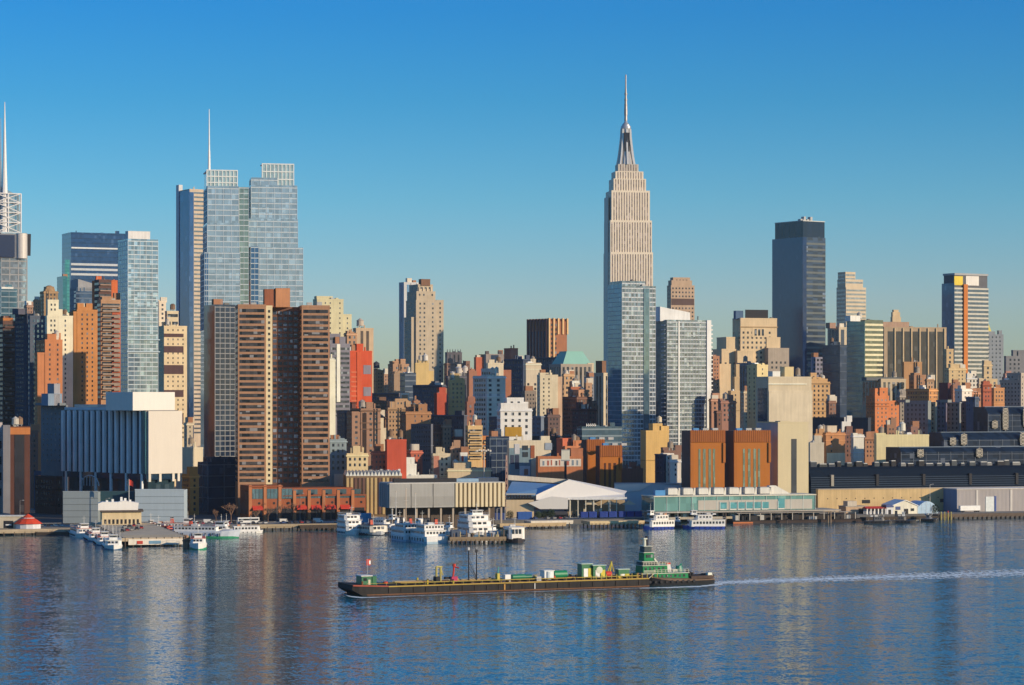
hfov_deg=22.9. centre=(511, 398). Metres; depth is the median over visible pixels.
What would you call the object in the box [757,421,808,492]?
stone tower
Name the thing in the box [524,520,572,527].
pier deck
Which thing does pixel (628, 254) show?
skyscraper
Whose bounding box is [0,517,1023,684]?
water
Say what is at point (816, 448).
brick building
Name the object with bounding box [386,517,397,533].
motor boat
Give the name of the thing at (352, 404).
brick building
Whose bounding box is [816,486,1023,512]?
retaining wall
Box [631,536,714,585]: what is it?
tugboat
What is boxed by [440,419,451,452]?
brick building
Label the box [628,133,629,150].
mast window
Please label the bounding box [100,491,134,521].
glazed lobby
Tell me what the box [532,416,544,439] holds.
loft building
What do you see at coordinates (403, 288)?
glass tower
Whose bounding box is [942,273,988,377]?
glass tower
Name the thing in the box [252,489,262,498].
window
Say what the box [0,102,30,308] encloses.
office tower
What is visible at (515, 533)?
double ended ferry
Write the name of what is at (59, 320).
apartment tower
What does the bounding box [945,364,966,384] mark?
apartment building
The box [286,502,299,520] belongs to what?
bare tree
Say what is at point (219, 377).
apartment tower
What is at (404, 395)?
brick building
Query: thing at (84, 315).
apartment tower
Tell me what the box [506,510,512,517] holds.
evergreen tree
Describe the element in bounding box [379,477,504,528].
pier shed
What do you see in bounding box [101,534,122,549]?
ferry
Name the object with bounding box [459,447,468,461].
brick building
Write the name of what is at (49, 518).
ground
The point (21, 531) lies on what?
quay wall
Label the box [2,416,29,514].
brick building
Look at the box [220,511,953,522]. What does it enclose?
kerb
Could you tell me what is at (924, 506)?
quonset hut
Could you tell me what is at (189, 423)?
brick building
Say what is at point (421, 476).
pier shed
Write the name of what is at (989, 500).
door
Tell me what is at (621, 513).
shipping container
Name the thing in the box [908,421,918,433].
brick building
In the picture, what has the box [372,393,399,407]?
brick building
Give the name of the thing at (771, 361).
window
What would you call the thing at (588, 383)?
brick building
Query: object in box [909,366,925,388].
brick building
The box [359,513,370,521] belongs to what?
shipping container
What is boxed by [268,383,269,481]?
window
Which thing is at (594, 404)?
brick building
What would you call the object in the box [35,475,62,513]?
brick building
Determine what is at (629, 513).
shipping container
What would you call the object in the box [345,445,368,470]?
brick building
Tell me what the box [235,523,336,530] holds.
quay wall
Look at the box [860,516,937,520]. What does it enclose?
quay wall
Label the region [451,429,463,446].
brick building
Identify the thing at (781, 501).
window
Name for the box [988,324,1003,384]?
stone tower
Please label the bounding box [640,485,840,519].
ferry terminal
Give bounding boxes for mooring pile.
[828,511,830,522]
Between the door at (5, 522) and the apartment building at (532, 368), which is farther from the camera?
the apartment building at (532, 368)
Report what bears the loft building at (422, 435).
on the ground
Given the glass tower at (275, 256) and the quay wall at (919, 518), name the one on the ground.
the glass tower at (275, 256)
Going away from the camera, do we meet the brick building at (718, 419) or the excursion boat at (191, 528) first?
the excursion boat at (191, 528)
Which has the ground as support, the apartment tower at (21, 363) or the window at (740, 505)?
the apartment tower at (21, 363)
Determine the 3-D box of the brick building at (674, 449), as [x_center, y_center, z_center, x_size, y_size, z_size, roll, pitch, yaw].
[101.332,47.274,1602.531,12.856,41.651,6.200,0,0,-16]
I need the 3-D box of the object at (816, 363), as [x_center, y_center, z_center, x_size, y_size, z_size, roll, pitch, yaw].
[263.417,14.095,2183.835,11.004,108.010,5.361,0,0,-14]
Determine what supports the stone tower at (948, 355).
on the ground
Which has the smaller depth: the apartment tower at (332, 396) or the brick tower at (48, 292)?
the apartment tower at (332, 396)
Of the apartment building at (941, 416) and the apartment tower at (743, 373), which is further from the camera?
the apartment tower at (743, 373)
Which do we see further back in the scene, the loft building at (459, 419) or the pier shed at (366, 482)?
the loft building at (459, 419)
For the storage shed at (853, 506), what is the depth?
1488.95 m
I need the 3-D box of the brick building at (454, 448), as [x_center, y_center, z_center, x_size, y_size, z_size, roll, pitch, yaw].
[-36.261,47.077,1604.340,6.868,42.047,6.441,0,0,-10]
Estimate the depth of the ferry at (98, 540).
1209.40 m
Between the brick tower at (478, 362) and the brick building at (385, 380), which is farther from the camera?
the brick tower at (478, 362)
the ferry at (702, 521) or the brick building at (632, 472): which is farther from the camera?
the brick building at (632, 472)
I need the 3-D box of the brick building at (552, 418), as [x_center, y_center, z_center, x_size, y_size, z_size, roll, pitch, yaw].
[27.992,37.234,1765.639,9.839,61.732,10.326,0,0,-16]
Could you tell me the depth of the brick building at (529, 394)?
1901.84 m
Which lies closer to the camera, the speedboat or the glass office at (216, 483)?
the speedboat
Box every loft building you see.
[336,410,349,452]
[388,359,408,392]
[411,424,432,474]
[412,381,446,414]
[431,411,467,446]
[443,358,463,384]
[445,366,467,414]
[484,350,503,367]
[489,416,496,430]
[504,355,529,396]
[507,435,551,507]
[530,354,557,372]
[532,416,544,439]
[532,427,571,455]
[562,387,592,435]
[571,402,596,434]
[584,372,593,400]
[813,417,870,435]
[861,371,905,417]
[965,397,979,431]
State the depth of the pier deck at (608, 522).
1372.24 m
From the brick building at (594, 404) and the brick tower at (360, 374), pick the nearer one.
the brick tower at (360, 374)
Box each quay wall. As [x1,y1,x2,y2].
[0,528,69,535]
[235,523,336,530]
[298,524,336,530]
[494,522,565,528]
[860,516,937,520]
[932,513,1023,518]
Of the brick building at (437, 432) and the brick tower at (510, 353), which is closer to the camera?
the brick building at (437, 432)
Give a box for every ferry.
[69,523,91,537]
[83,522,101,541]
[93,523,110,545]
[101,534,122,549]
[189,532,207,549]
[336,507,361,534]
[390,512,415,541]
[409,518,448,543]
[503,519,524,542]
[643,503,674,529]
[682,503,724,528]
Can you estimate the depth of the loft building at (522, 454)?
1566.61 m
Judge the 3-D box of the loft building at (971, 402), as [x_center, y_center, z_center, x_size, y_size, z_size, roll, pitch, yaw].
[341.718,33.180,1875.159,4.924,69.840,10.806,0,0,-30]
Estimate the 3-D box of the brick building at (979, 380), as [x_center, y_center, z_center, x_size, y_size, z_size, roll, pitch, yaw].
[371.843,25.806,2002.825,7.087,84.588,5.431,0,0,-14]
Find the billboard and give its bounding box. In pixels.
[561,449,569,510]
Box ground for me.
[0,486,1023,528]
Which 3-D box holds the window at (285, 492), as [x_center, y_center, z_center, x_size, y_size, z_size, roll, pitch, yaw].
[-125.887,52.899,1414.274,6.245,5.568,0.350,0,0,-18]
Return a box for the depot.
[808,460,1023,507]
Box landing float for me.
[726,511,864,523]
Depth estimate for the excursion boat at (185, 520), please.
1339.54 m
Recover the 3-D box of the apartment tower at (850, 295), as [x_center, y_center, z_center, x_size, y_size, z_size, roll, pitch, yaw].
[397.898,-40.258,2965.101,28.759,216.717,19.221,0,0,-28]
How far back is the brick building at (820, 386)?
1921.95 m
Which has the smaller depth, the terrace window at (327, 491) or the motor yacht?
the motor yacht
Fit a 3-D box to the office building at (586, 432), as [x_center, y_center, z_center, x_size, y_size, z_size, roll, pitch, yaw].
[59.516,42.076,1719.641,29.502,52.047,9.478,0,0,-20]
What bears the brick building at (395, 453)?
on the ground
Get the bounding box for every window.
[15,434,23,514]
[177,399,183,437]
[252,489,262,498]
[267,489,277,498]
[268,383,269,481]
[282,489,292,498]
[296,489,302,493]
[308,489,317,493]
[323,489,331,493]
[337,489,345,493]
[352,489,360,493]
[405,287,440,380]
[624,132,625,150]
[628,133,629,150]
[719,502,726,509]
[720,361,785,368]
[730,502,736,508]
[737,502,744,509]
[745,501,752,509]
[753,501,760,508]
[761,501,768,508]
[777,498,784,508]
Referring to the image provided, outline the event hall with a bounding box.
[505,475,635,517]
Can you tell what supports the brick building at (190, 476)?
on the ground
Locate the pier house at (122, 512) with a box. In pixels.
[98,497,142,524]
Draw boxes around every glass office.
[198,456,234,513]
[400,366,415,403]
[486,429,508,505]
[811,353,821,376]
[822,338,846,416]
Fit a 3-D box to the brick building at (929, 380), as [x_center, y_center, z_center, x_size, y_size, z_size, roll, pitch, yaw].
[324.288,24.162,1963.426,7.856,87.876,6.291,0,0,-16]
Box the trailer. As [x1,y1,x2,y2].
[959,505,979,512]
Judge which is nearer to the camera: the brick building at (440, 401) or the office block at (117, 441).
the office block at (117, 441)
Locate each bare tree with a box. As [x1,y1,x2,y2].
[221,503,237,521]
[263,507,274,521]
[275,505,288,518]
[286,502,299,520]
[313,505,321,514]
[324,504,336,520]
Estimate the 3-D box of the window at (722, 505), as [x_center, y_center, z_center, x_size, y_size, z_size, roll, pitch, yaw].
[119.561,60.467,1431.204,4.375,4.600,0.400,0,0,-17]
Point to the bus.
(246, 519)
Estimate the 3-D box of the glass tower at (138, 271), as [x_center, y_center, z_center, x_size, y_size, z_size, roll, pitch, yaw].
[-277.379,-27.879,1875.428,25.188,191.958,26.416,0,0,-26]
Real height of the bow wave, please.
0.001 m
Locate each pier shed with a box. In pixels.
[334,469,401,486]
[343,469,401,517]
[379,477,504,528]
[406,469,436,477]
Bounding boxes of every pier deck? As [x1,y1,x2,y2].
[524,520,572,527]
[581,520,644,527]
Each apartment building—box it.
[158,297,166,325]
[165,304,178,325]
[176,437,202,488]
[414,354,433,384]
[472,367,506,435]
[486,356,510,397]
[496,397,532,439]
[523,356,541,415]
[898,400,930,433]
[931,402,936,431]
[936,400,946,431]
[940,400,961,431]
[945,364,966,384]
[960,401,965,431]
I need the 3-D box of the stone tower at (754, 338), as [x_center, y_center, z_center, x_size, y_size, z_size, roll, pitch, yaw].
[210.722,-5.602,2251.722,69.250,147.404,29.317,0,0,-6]
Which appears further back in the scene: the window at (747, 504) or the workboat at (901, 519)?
the window at (747, 504)
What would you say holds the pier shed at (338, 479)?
on the ground
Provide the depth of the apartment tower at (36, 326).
1666.20 m
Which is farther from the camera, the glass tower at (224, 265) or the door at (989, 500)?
the glass tower at (224, 265)
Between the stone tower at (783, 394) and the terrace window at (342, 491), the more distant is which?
the stone tower at (783, 394)
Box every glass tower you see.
[57,274,66,309]
[62,231,124,311]
[63,260,69,312]
[118,231,159,391]
[200,112,248,456]
[249,163,302,306]
[399,278,418,358]
[607,279,655,467]
[656,307,712,482]
[845,312,882,417]
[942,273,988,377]
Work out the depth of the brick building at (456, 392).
1961.73 m
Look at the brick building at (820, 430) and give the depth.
1747.53 m
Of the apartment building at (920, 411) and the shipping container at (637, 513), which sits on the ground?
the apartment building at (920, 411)
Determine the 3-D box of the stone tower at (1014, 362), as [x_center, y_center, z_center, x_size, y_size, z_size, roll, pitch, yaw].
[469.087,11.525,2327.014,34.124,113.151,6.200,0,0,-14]
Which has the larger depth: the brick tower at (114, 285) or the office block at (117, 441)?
the brick tower at (114, 285)
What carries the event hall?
on the ground
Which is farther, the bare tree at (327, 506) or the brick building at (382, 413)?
the brick building at (382, 413)
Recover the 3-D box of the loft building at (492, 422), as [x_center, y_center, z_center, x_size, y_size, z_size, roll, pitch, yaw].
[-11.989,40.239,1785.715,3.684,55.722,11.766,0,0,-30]
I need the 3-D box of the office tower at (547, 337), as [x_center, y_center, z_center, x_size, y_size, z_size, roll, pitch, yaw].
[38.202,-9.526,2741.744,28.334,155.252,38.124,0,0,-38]
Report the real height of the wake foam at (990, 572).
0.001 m
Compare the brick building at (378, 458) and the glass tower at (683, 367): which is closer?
the brick building at (378, 458)
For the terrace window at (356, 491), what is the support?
in the brick building at (262, 497)
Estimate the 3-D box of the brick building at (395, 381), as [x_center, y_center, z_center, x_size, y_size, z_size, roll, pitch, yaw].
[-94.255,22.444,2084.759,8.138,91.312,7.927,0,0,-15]
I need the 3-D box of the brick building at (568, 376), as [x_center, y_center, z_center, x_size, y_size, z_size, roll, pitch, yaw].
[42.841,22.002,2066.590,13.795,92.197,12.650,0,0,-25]
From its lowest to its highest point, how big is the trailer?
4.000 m
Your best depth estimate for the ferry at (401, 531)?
1247.20 m
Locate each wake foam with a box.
[657,583,722,587]
[715,574,959,583]
[716,569,1023,583]
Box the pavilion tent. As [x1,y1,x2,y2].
[14,514,41,528]
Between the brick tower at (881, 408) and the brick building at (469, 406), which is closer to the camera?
the brick building at (469, 406)
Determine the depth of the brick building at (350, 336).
2001.97 m
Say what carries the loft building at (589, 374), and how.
on the ground
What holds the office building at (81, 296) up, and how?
on the ground
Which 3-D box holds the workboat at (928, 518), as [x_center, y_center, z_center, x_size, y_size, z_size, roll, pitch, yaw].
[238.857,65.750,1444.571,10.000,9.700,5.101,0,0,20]
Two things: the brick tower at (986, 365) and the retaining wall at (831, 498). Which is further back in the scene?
the brick tower at (986, 365)
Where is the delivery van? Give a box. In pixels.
[313,518,322,522]
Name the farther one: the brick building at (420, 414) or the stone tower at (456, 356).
the stone tower at (456, 356)
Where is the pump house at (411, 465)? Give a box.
[406,457,416,474]
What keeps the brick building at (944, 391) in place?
on the ground
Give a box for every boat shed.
[863,506,885,513]
[881,499,918,513]
[881,504,893,513]
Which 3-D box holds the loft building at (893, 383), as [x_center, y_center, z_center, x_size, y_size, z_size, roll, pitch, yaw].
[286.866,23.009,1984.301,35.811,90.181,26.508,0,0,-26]
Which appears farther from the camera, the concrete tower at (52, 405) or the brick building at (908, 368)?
the brick building at (908, 368)
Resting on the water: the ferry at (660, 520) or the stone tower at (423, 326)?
the ferry at (660, 520)
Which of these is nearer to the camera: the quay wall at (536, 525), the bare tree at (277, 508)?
the quay wall at (536, 525)
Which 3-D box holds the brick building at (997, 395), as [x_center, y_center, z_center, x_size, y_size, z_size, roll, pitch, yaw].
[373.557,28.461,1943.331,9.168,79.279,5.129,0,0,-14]
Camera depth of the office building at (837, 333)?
2653.55 m
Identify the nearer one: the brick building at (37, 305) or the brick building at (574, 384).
the brick building at (574, 384)
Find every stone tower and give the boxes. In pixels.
[404,279,443,384]
[445,349,461,362]
[667,277,694,319]
[712,310,788,398]
[756,367,812,441]
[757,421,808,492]
[890,310,900,321]
[944,346,953,382]
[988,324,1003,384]
[1004,350,1023,372]
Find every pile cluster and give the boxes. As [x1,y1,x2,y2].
[182,535,189,547]
[500,529,505,542]
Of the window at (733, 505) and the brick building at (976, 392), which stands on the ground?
the brick building at (976, 392)
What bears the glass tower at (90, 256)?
on the ground
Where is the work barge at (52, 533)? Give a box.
[36,530,69,534]
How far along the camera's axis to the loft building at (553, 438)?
1722.49 m
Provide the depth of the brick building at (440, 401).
1902.25 m
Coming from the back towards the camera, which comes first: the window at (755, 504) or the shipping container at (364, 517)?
the window at (755, 504)
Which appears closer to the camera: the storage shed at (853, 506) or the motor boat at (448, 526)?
the motor boat at (448, 526)
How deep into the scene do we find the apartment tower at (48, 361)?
1591.30 m
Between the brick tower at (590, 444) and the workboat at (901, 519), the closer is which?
the workboat at (901, 519)
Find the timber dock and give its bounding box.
[446,530,505,543]
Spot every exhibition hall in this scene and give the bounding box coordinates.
[886,446,1023,464]
[929,431,1023,446]
[973,406,1023,431]
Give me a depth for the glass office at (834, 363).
2153.76 m
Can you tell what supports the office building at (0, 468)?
on the ground
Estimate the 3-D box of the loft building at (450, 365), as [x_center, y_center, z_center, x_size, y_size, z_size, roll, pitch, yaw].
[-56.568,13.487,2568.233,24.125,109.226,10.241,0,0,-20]
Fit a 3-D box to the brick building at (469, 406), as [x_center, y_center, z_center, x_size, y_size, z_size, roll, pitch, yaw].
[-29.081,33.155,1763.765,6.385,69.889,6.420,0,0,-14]
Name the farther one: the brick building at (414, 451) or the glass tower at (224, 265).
the glass tower at (224, 265)
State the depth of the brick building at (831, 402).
1901.23 m
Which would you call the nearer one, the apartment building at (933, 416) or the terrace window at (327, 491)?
the terrace window at (327, 491)
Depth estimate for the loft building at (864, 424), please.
1848.84 m
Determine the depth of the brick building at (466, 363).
2251.07 m
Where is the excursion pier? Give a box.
[89,521,183,546]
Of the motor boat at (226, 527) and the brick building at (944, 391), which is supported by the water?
the motor boat at (226, 527)
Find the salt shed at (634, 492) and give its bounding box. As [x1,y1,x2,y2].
[614,483,681,510]
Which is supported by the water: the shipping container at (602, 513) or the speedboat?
the speedboat
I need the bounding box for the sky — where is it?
[0,0,1023,372]
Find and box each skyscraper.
[176,185,203,446]
[604,75,652,372]
[772,217,825,376]
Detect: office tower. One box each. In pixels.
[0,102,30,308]
[527,318,567,357]
[883,322,946,399]
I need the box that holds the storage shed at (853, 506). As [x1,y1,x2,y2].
[838,501,863,513]
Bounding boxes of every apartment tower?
[0,316,14,425]
[12,308,27,425]
[28,311,44,425]
[35,330,62,470]
[45,300,72,406]
[69,303,97,406]
[97,293,120,403]
[158,319,186,485]
[204,299,234,456]
[313,296,351,336]
[330,334,349,434]
[330,354,335,434]
[465,414,485,466]
[537,369,561,435]
[594,361,607,425]
[737,355,751,427]
[747,363,767,429]
[836,272,865,344]
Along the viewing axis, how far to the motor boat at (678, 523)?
1375.11 m
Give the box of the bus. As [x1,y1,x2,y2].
[237,517,258,523]
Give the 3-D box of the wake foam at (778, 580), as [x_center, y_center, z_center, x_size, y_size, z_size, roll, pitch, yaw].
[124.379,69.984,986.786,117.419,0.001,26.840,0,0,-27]
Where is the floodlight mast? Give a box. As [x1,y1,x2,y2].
[477,449,490,476]
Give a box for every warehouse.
[874,422,928,462]
[943,487,1023,511]
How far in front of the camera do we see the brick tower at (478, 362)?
2761.59 m
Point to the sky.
(470, 148)
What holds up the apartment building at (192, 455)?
on the ground
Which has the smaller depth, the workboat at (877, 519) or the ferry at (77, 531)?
the ferry at (77, 531)
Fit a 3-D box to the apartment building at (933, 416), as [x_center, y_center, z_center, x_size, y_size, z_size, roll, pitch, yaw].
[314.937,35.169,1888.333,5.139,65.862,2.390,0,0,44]
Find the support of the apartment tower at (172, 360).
on the ground
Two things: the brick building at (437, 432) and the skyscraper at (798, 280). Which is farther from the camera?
the skyscraper at (798, 280)
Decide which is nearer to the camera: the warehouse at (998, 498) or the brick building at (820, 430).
the warehouse at (998, 498)
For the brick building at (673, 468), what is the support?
on the ground
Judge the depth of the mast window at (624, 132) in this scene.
3197.19 m
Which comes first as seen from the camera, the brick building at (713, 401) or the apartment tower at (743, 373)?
the brick building at (713, 401)
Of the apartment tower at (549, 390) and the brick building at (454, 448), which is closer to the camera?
the brick building at (454, 448)
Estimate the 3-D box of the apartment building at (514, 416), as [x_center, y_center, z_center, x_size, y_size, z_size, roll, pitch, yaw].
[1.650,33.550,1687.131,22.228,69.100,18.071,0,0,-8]
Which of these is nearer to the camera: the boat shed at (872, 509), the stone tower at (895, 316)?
the boat shed at (872, 509)
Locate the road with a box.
[42,511,942,524]
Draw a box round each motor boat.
[213,514,232,529]
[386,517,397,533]
[444,517,452,533]
[673,517,682,527]
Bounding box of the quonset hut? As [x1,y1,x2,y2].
[911,500,937,513]
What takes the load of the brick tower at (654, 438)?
on the ground
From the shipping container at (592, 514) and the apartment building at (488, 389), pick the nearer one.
the shipping container at (592, 514)
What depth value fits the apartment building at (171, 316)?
2152.70 m
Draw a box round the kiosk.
[0,515,24,527]
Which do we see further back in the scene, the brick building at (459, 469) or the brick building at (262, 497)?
the brick building at (459, 469)
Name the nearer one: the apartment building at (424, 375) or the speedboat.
the speedboat
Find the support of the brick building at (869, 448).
on the ground
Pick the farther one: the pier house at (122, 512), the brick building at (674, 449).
the brick building at (674, 449)
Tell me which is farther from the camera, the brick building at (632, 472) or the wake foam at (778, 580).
the brick building at (632, 472)
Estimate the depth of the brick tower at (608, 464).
1556.93 m
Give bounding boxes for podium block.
[63,491,99,522]
[135,489,186,521]
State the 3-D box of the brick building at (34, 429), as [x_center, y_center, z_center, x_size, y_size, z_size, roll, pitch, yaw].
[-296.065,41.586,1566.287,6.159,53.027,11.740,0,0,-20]
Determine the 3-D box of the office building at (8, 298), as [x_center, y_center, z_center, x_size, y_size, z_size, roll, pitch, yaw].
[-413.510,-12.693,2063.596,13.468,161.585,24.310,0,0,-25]
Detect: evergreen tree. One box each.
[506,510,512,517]
[540,510,546,517]
[547,509,554,517]
[931,505,938,512]
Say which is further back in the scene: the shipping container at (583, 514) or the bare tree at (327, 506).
the shipping container at (583, 514)
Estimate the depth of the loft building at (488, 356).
2642.26 m
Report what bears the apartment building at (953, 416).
on the ground
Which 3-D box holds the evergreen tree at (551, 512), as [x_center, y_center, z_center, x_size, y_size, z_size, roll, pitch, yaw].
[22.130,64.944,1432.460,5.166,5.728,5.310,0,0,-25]
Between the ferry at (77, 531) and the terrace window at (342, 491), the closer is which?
the ferry at (77, 531)
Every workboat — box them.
[864,510,895,523]
[895,505,915,522]
[921,507,938,521]
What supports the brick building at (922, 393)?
on the ground
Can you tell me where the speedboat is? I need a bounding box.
[154,518,173,529]
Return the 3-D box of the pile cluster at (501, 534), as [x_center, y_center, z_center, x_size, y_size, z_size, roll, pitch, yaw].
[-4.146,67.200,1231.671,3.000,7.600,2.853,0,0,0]
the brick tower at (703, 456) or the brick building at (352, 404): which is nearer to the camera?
the brick tower at (703, 456)
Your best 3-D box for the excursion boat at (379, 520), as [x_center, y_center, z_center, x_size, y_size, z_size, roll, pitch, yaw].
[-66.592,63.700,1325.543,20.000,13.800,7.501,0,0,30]
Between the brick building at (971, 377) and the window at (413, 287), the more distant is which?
the window at (413, 287)
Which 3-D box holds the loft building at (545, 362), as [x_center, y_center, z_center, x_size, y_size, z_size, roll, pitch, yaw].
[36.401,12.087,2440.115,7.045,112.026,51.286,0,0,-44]
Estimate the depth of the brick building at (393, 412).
1771.88 m
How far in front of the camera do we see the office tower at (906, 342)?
2327.40 m
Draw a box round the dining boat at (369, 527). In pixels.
[358,515,387,534]
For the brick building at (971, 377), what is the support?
on the ground
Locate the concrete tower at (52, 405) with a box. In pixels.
[35,384,67,512]
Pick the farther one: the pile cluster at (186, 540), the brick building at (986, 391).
the brick building at (986, 391)
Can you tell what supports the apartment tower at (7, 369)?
on the ground
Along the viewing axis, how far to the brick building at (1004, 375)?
2032.71 m
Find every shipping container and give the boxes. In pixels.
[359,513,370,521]
[495,513,504,519]
[517,512,531,518]
[579,512,587,517]
[588,512,596,516]
[598,511,607,516]
[608,511,616,516]
[617,511,625,516]
[626,511,633,516]
[634,511,641,516]
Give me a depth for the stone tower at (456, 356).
2953.20 m
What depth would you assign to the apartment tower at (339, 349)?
1683.48 m
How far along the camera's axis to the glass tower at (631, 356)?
1765.55 m
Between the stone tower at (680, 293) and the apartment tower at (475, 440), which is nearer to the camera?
the apartment tower at (475, 440)
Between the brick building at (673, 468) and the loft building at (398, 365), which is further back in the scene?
the loft building at (398, 365)
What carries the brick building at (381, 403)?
on the ground
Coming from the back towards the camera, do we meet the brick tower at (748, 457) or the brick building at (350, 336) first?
the brick building at (350, 336)
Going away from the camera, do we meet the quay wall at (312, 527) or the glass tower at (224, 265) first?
the quay wall at (312, 527)
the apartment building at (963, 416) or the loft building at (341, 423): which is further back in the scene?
the apartment building at (963, 416)
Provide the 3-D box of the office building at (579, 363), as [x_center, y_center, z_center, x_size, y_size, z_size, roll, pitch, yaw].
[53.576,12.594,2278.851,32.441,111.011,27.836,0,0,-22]
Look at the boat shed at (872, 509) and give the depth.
1484.33 m
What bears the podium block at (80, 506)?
on the ground
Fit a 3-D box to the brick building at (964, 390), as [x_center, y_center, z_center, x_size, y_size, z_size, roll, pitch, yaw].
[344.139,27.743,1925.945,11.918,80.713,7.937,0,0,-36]
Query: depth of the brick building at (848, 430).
1750.53 m
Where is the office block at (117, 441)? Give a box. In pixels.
[61,392,181,490]
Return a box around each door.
[4,521,12,527]
[986,497,993,510]
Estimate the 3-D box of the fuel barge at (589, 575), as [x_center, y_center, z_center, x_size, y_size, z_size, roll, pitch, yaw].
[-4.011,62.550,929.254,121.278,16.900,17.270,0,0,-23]
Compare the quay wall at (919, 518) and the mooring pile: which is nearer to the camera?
the mooring pile
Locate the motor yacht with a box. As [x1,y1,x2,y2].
[457,505,492,534]
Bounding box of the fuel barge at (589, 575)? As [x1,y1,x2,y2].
[338,547,657,595]
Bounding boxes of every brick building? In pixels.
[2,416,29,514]
[23,301,33,315]
[30,424,39,508]
[33,296,40,315]
[34,471,40,509]
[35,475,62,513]
[181,466,199,514]
[183,417,194,446]
[240,484,365,519]
[330,435,347,486]
[343,329,357,344]
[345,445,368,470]
[350,402,356,409]
[370,444,384,470]
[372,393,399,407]
[372,397,388,416]
[373,361,383,392]
[380,410,385,427]
[383,368,387,392]
[385,399,415,438]
[385,429,406,477]
[392,371,402,392]
[400,392,408,399]
[400,403,431,449]
[406,444,423,474]
[412,396,419,410]
[431,447,450,477]
[433,424,441,452]
[434,387,446,414]
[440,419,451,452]
[446,459,491,477]
[448,371,464,414]
[449,440,459,466]
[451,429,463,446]
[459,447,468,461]
[463,361,469,369]
[465,396,474,424]
[467,368,476,395]
[522,386,535,415]
[536,448,582,508]
[544,408,560,435]
[557,434,581,455]
[561,370,574,396]
[568,377,582,396]
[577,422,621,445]
[584,378,592,396]
[592,401,597,424]
[621,461,642,482]
[654,454,666,482]
[660,453,681,482]
[661,441,681,458]
[708,393,719,429]
[713,411,722,429]
[717,392,736,430]
[740,386,746,429]
[808,435,823,463]
[809,373,830,416]
[813,424,824,441]
[822,426,845,464]
[825,395,836,416]
[844,426,852,461]
[850,429,864,462]
[864,431,875,464]
[884,418,895,433]
[895,389,905,433]
[902,357,921,388]
[906,385,938,401]
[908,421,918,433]
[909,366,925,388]
[924,375,934,388]
[939,383,950,399]
[951,380,959,401]
[954,382,972,401]
[965,371,977,387]
[971,388,980,406]
[976,378,985,387]
[980,381,991,406]
[991,384,1004,405]
[1000,373,1023,405]
[1002,371,1010,379]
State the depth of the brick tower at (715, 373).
2230.79 m
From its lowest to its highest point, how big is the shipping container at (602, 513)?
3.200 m
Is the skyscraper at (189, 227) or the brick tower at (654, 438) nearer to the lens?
the brick tower at (654, 438)
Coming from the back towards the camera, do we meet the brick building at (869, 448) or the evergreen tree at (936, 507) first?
the brick building at (869, 448)
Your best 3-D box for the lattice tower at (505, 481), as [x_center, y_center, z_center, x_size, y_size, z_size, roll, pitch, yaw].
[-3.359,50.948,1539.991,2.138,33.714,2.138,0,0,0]
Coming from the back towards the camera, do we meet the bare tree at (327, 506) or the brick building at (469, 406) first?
the brick building at (469, 406)
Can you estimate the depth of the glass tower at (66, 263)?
2761.65 m
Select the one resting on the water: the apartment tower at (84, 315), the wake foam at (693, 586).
the wake foam at (693, 586)
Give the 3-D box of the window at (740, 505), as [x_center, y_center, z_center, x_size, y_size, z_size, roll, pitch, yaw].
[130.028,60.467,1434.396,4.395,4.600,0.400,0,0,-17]
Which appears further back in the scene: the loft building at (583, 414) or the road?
the loft building at (583, 414)
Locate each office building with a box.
[0,285,16,320]
[0,422,1,514]
[70,279,91,311]
[74,286,91,309]
[549,351,593,387]
[826,323,845,344]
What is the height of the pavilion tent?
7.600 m
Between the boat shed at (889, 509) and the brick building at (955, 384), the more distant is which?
the brick building at (955, 384)
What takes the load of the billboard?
on the ground
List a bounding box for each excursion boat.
[152,513,192,528]
[172,520,239,537]
[233,517,262,532]
[374,508,395,526]
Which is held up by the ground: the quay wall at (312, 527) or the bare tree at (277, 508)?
the bare tree at (277, 508)
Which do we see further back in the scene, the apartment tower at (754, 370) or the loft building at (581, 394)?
the loft building at (581, 394)
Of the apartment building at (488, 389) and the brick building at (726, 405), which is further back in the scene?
the apartment building at (488, 389)
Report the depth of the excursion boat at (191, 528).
1273.64 m
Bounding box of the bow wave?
[344,588,626,597]
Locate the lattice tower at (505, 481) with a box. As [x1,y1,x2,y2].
[505,456,507,508]
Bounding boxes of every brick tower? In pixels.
[40,285,58,315]
[92,276,117,309]
[94,276,111,309]
[235,288,329,516]
[346,400,385,470]
[350,344,371,407]
[353,318,373,392]
[474,354,483,375]
[504,345,517,358]
[582,437,613,484]
[596,443,626,487]
[640,416,668,482]
[682,428,725,488]
[711,352,719,392]
[725,428,770,487]
[728,364,739,427]
[866,388,898,432]
[981,360,997,387]
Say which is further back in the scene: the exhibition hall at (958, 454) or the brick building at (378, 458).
the exhibition hall at (958, 454)

